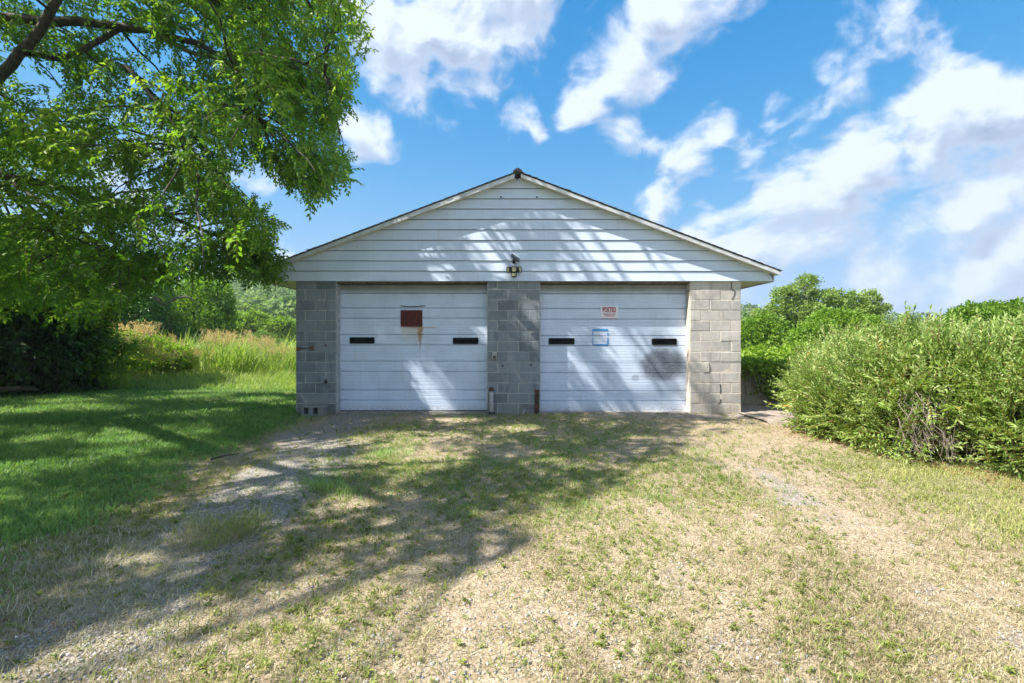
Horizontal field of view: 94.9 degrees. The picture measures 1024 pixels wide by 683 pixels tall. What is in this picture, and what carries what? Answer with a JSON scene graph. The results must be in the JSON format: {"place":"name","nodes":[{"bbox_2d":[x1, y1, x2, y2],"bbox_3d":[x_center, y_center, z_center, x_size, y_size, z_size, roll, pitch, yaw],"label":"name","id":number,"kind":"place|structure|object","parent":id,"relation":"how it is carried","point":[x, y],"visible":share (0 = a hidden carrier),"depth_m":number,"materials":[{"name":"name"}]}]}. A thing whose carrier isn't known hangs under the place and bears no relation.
{"place":"outdoors","nodes":[
{"label":"outdoors","id":0,"kind":"place"},
{"bbox_2d":[0,385,327,609],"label":"lawn grass","id":1,"kind":"structure","parent":0,"point":[57,511],"depth_m":6.38,"materials":[{"name":"green plant"}]},
{"bbox_2d":[54,323,295,375],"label":"tall grass","id":2,"kind":"structure","parent":0,"point":[244,359],"depth_m":16.91,"materials":[{"name":"green plant"}]},
{"bbox_2d":[69,362,295,390],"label":"rough grass","id":3,"kind":"structure","parent":0,"point":[287,383],"depth_m":15.20,"materials":[{"name":"green plant"}]},
{"bbox_2d":[0,412,1023,682],"bbox_3d":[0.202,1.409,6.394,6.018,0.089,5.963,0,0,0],"label":"grass","id":4,"kind":"structure","parent":0,"point":[470,470],"depth_m":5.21,"materials":[{"name":"green plant"}]},
{"bbox_2d":[0,313,1023,682],"bbox_3d":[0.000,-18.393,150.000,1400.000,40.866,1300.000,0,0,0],"label":"ground","id":5,"kind":"structure","parent":0,"point":[322,439],"depth_m":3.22,"materials":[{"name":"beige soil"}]},
{"bbox_2d":[0,386,38,392],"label":"fallen log","id":6,"kind":"object","parent":5,"relation":"on","point":[13,388],"visible":0.98,"depth_m":12.02,"materials":[{"name":"wood"}]},
{"bbox_2d":[0,208,136,397],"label":"dense shrub","id":7,"kind":"object","parent":5,"relation":"on","point":[31,351],"visible":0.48,"depth_m":12.68,"materials":[{"name":"green plant"}]},
{"bbox_2d":[52,318,158,391],"bbox_3d":[-12.026,0.415,13.970,2.396,2.527,2.130,0,0,-32],"label":"weedy shrub","id":8,"kind":"object","parent":5,"relation":"on","point":[117,371],"visible":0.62,"depth_m":13.75,"materials":[{"name":"green plant"}]},
{"bbox_2d":[0,520,213,636],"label":"dead grass patch","id":9,"kind":"object","parent":5,"relation":"on","point":[27,567],"visible":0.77,"depth_m":2.90,"materials":[{"name":"beige plant"}]},
{"bbox_2d":[110,269,184,339],"bbox_3d":[-19.800,-1.564,24.037,5.407,6.042,3.628,0,0,0],"label":"creeper tree","id":10,"kind":"object","parent":5,"relation":"on","point":[155,311],"visible":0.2,"depth_m":23.76,"materials":[{"name":"green plant"}]},
{"bbox_2d":[106,327,199,373],"bbox_3d":[-13.180,0.497,16.763,3.922,2.042,2.189,0,0,0],"label":"leafy weed bush","id":11,"kind":"object","parent":5,"relation":"on","point":[179,360],"visible":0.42,"depth_m":16.53,"materials":[{"name":"green plant"}]},
{"bbox_2d":[147,321,212,349],"bbox_3d":[-17.438,0.206,24.550,3.452,2.523,1.954,0,0,0],"label":"shaded bush","id":12,"kind":"object","parent":5,"relation":"on","point":[178,330],"visible":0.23,"depth_m":24.21,"materials":[{"name":"green plant"}]},
{"bbox_2d":[0,0,378,336],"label":"shade tree","id":13,"kind":"object","parent":5,"relation":"on","point":[277,74],"visible":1,"depth_m":7.30,"materials":[{"name":"green plant"}]},
{"bbox_2d":[150,273,243,348],"bbox_3d":[-19.263,-1.231,26.911,7.330,5.500,4.996,0,0,19],"label":"spreading tree","id":14,"kind":"object","parent":5,"relation":"on","point":[207,298],"visible":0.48,"depth_m":26.40,"materials":[{"name":"green plant"}]},
{"bbox_2d":[108,320,295,387],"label":"seed plumes","id":15,"kind":"object","parent":5,"relation":"on","point":[138,327],"visible":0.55,"depth_m":17.52,"materials":[{"name":"beige plant"}]},
{"bbox_2d":[153,512,264,553],"bbox_3d":[-2.126,1.355,3.355,0.852,0.172,0.638,0,0,0],"label":"grass tussock","id":16,"kind":"object","parent":5,"relation":"on","point":[184,536],"depth_m":3.37,"materials":[{"name":"green plant"}]},
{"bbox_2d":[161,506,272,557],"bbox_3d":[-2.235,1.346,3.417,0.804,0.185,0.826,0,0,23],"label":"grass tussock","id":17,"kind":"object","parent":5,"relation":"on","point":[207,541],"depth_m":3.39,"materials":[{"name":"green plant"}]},
{"bbox_2d":[211,453,238,459],"bbox_3d":[-3.510,1.403,5.758,0.028,0.036,0.330,0,0,33],"label":"stick","id":18,"kind":"object","parent":5,"relation":"on","point":[223,456],"visible":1,"depth_m":5.73,"materials":[{"name":"brown wood"}]},
{"bbox_2d":[214,301,253,329],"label":"tree","id":19,"kind":"object","parent":5,"relation":"on","point":[240,306],"visible":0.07,"depth_m":84.22,"materials":[{"name":"green plant"}]},
{"bbox_2d":[169,501,303,540],"bbox_3d":[-2.075,1.342,3.584,0.782,0.190,0.620,0,0,0],"label":"grass tussock","id":20,"kind":"object","parent":5,"relation":"on","point":[248,521],"depth_m":3.58,"materials":[{"name":"green plant"}]},
{"bbox_2d":[220,307,295,346],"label":"lime tree","id":21,"kind":"object","parent":5,"relation":"on","point":[280,324],"visible":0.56,"depth_m":45.21,"materials":[{"name":"green plant"}]},
{"bbox_2d":[243,329,287,351],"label":"grey green bush","id":22,"kind":"object","parent":5,"relation":"on","point":[265,333],"visible":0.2,"depth_m":35.75,"materials":[{"name":"green plant"}]},
{"bbox_2d":[287,319,295,341],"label":"tree","id":23,"kind":"object","parent":5,"relation":"on","point":[294,333],"visible":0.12,"depth_m":68.78,"materials":[{"name":"green plant"}]},
{"bbox_2d":[301,404,328,415],"bbox_3d":[-3.826,1.345,9.120,0.457,0.220,0.200,0,0,0],"label":"loose block","id":24,"kind":"object","parent":5,"relation":"on","point":[312,409],"depth_m":9.03,"materials":[{"name":"grey concrete"}]},
{"bbox_2d":[290,470,365,498],"bbox_3d":[-1.726,1.350,4.530,0.852,0.185,0.525,0,0,25],"label":"grass tussock","id":25,"kind":"object","parent":5,"relation":"on","point":[324,487],"depth_m":4.51,"materials":[{"name":"green plant"}]},
{"bbox_2d":[363,442,420,458],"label":"grass tussock","id":26,"kind":"object","parent":5,"relation":"on","point":[393,450],"depth_m":5.85,"materials":[{"name":"green plant"}]},
{"bbox_2d":[488,387,494,414],"bbox_3d":[-0.399,1.197,9.250,0.132,0.587,0.132,0,0,0],"label":"standpipe","id":27,"kind":"object","parent":5,"relation":"on","point":[491,390],"visible":0.89,"depth_m":9.22,"materials":[{"name":"metal"}]},
{"bbox_2d":[291,412,748,416],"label":"blown leaves","id":28,"kind":"object","parent":5,"relation":"on","point":[529,413],"visible":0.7,"depth_m":9.24,"materials":[{"name":"brown plant"}]},
{"bbox_2d":[261,168,782,413],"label":"garage","id":29,"kind":"structure","parent":5,"relation":"on","point":[674,334],"depth_m":9.35,"materials":[{"name":"grey concrete"}]},
{"bbox_2d":[296,346,312,350],"bbox_3d":[-4.118,0.129,9.329,0.328,0.099,0.027,0,0,0],"label":"gate hinge","id":30,"kind":"object","parent":29,"relation":"attached to","point":[298,348],"visible":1,"depth_m":9.32,"materials":[{"name":"metal"}]},
{"bbox_2d":[401,310,421,326],"bbox_3d":[-2.044,-0.469,9.556,0.445,0.338,0.010,0,0,0],"label":"rusty plate","id":31,"kind":"object","parent":29,"relation":"attached to","point":[411,318],"visible":1,"depth_m":9.55,"materials":[{"name":"brown metal"}]},
{"bbox_2d":[340,284,486,409],"bbox_3d":[-1.978,0.115,9.589,3.051,2.590,0.072,0,0,0],"label":"garage door","id":32,"kind":"structure","parent":29,"relation":"in","point":[440,364],"depth_m":9.56,"materials":[{"name":"white metal"}]},
{"bbox_2d":[492,352,496,358],"bbox_3d":[-0.348,0.276,9.318,0.090,0.135,0.048,0,0,0],"label":"switch box","id":33,"kind":"object","parent":29,"relation":"attached to","point":[494,355],"visible":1,"depth_m":9.30,"materials":[{"name":"beige plastic"}]},
{"bbox_2d":[506,266,521,276],"bbox_3d":[0.040,-1.374,9.244,0.304,0.193,0.116,0,0,0],"label":"floodlight","id":34,"kind":"object","parent":29,"relation":"attached to","point":[513,270],"visible":1,"depth_m":9.21,"materials":[{"name":"black plastic"}]},
{"bbox_2d":[511,254,519,263],"bbox_3d":[0.070,-1.641,9.223,0.171,0.207,0.157,0,0,0],"label":"solar panel","id":35,"kind":"object","parent":29,"relation":"attached to","point":[514,257],"visible":1,"depth_m":9.22,"materials":[{"name":"black plastic"}]},
{"bbox_2d":[535,390,538,413],"bbox_3d":[0.495,1.237,9.331,0.084,0.565,0.022,0,0,0],"label":"angle iron","id":36,"kind":"object","parent":29,"relation":"attached to","point":[536,401],"visible":0.65,"depth_m":9.32,"materials":[{"name":"metal"}]},
{"bbox_2d":[592,329,608,345],"bbox_3d":[1.798,-0.085,9.558,0.330,0.343,0.001,0,0,0],"label":"tape outline","id":37,"kind":"object","parent":29,"relation":"attached to","point":[600,330],"visible":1,"depth_m":9.56,"materials":[{"name":"blue plastic"}]},
{"bbox_2d":[601,306,617,318],"bbox_3d":[1.982,-0.594,9.556,0.361,0.262,0.009,0,0,0],"label":"posted sign","id":38,"kind":"object","parent":29,"relation":"attached to","point":[609,312],"visible":1,"depth_m":9.55,"materials":[{"name":"white plastic"}]},
{"bbox_2d":[540,284,685,410],"bbox_3d":[2.032,0.119,9.589,3.021,2.599,0.072,0,0,0],"label":"garage door","id":39,"kind":"structure","parent":29,"relation":"in","point":[642,366],"depth_m":9.56,"materials":[{"name":"white metal"}]},
{"bbox_2d":[741,310,794,349],"bbox_3d":[10.915,0.188,20.495,3.953,3.181,2.279,0,0,0],"label":"glossy tree","id":40,"kind":"object","parent":5,"relation":"on","point":[764,327],"visible":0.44,"depth_m":20.00,"materials":[{"name":"green plant"}]},
{"bbox_2d":[741,354,798,404],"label":"vine wall","id":41,"kind":"structure","parent":5,"relation":"on","point":[757,376],"depth_m":10.52,"materials":[{"name":"green plant"}]},
{"bbox_2d":[749,271,853,328],"bbox_3d":[15.399,-0.973,25.082,5.481,5.627,3.079,0,0,0],"label":"open tree","id":42,"kind":"object","parent":5,"relation":"on","point":[801,302],"visible":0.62,"depth_m":24.70,"materials":[{"name":"green plant"}]},
{"bbox_2d":[778,305,888,347],"bbox_3d":[11.532,0.227,16.529,4.110,3.053,2.112,0,0,0],"label":"bright tree","id":43,"kind":"object","parent":5,"relation":"on","point":[826,316],"visible":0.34,"depth_m":16.13,"materials":[{"name":"green plant"}]},
{"bbox_2d":[763,325,924,448],"bbox_3d":[5.430,0.731,7.449,2.619,2.093,3.436,0,0,45],"label":"hedge shrub","id":44,"kind":"object","parent":5,"relation":"on","point":[810,403],"visible":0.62,"depth_m":7.07,"materials":[{"name":"green plant"}]},
{"bbox_2d":[845,288,893,320],"bbox_3d":[19.246,-0.571,26.019,3.413,4.844,1.760,0,0,0],"label":"open tree","id":45,"kind":"object","parent":5,"relation":"on","point":[864,304],"visible":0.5,"depth_m":25.71,"materials":[{"name":"green plant"}]},
{"bbox_2d":[761,424,1023,494],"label":"leaf litter","id":46,"kind":"object","parent":5,"relation":"on","point":[796,433],"visible":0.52,"depth_m":5.36,"materials":[{"name":"brown plant"}]},
{"bbox_2d":[789,302,1023,369],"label":"hedge shrub","id":47,"kind":"object","parent":5,"relation":"on","point":[856,327],"visible":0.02,"depth_m":9.98,"materials":[{"name":"green plant"}]},
{"bbox_2d":[798,446,1023,551],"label":"verge grass","id":48,"kind":"structure","parent":5,"relation":"on","point":[993,496],"depth_m":4.46,"materials":[{"name":"plant"}]},
{"bbox_2d":[798,312,1023,423],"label":"hedge shrub","id":49,"kind":"object","parent":5,"relation":"on","point":[1004,316],"depth_m":7.97,"materials":[{"name":"green plant"}]},
{"bbox_2d":[814,301,1023,466],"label":"hedge shrub","id":50,"kind":"object","parent":5,"relation":"on","point":[916,349],"visible":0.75,"depth_m":5.79,"materials":[{"name":"green plant"}]},
{"bbox_2d":[906,308,1023,480],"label":"hedge shrub","id":51,"kind":"object","parent":5,"relation":"on","point":[1002,402],"visible":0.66,"depth_m":5.15,"materials":[{"name":"green plant"}]},
{"bbox_2d":[930,297,1023,326],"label":"dark topped tree","id":52,"kind":"object","parent":5,"relation":"on","point":[986,309],"visible":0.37,"depth_m":12.24,"materials":[{"name":"green plant"}]},
{"bbox_2d":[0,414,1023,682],"bbox_3d":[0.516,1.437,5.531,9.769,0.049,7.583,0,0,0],"label":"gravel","id":53,"kind":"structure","parent":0,"point":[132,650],"depth_m":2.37,"materials":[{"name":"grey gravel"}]},
{"bbox_2d":[0,0,1023,319],"label":"sky","id":54,"kind":"structure","parent":0,"point":[860,145],"materials":[{"name":"blue"}]},
{"bbox_2d":[179,272,932,344],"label":"wooded hillside","id":55,"kind":"structure","parent":0,"point":[257,297],"depth_m":148.34,"materials":[{"name":"green plant"}]},
{"bbox_2d":[265,297,282,304],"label":"tree","id":56,"kind":"object","parent":55,"relation":"on","point":[273,298],"visible":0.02,"depth_m":118.61,"materials":[{"name":"green plant"}]},
{"bbox_2d":[739,403,797,424],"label":"path","id":57,"kind":"structure","parent":0,"point":[766,413],"depth_m":9.21,"materials":[{"name":"concrete"}]},
{"bbox_2d":[741,339,819,362],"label":"vine bank","id":58,"kind":"structure","parent":0,"point":[771,351],"depth_m":14.13,"materials":[{"name":"green plant"}]}
]}

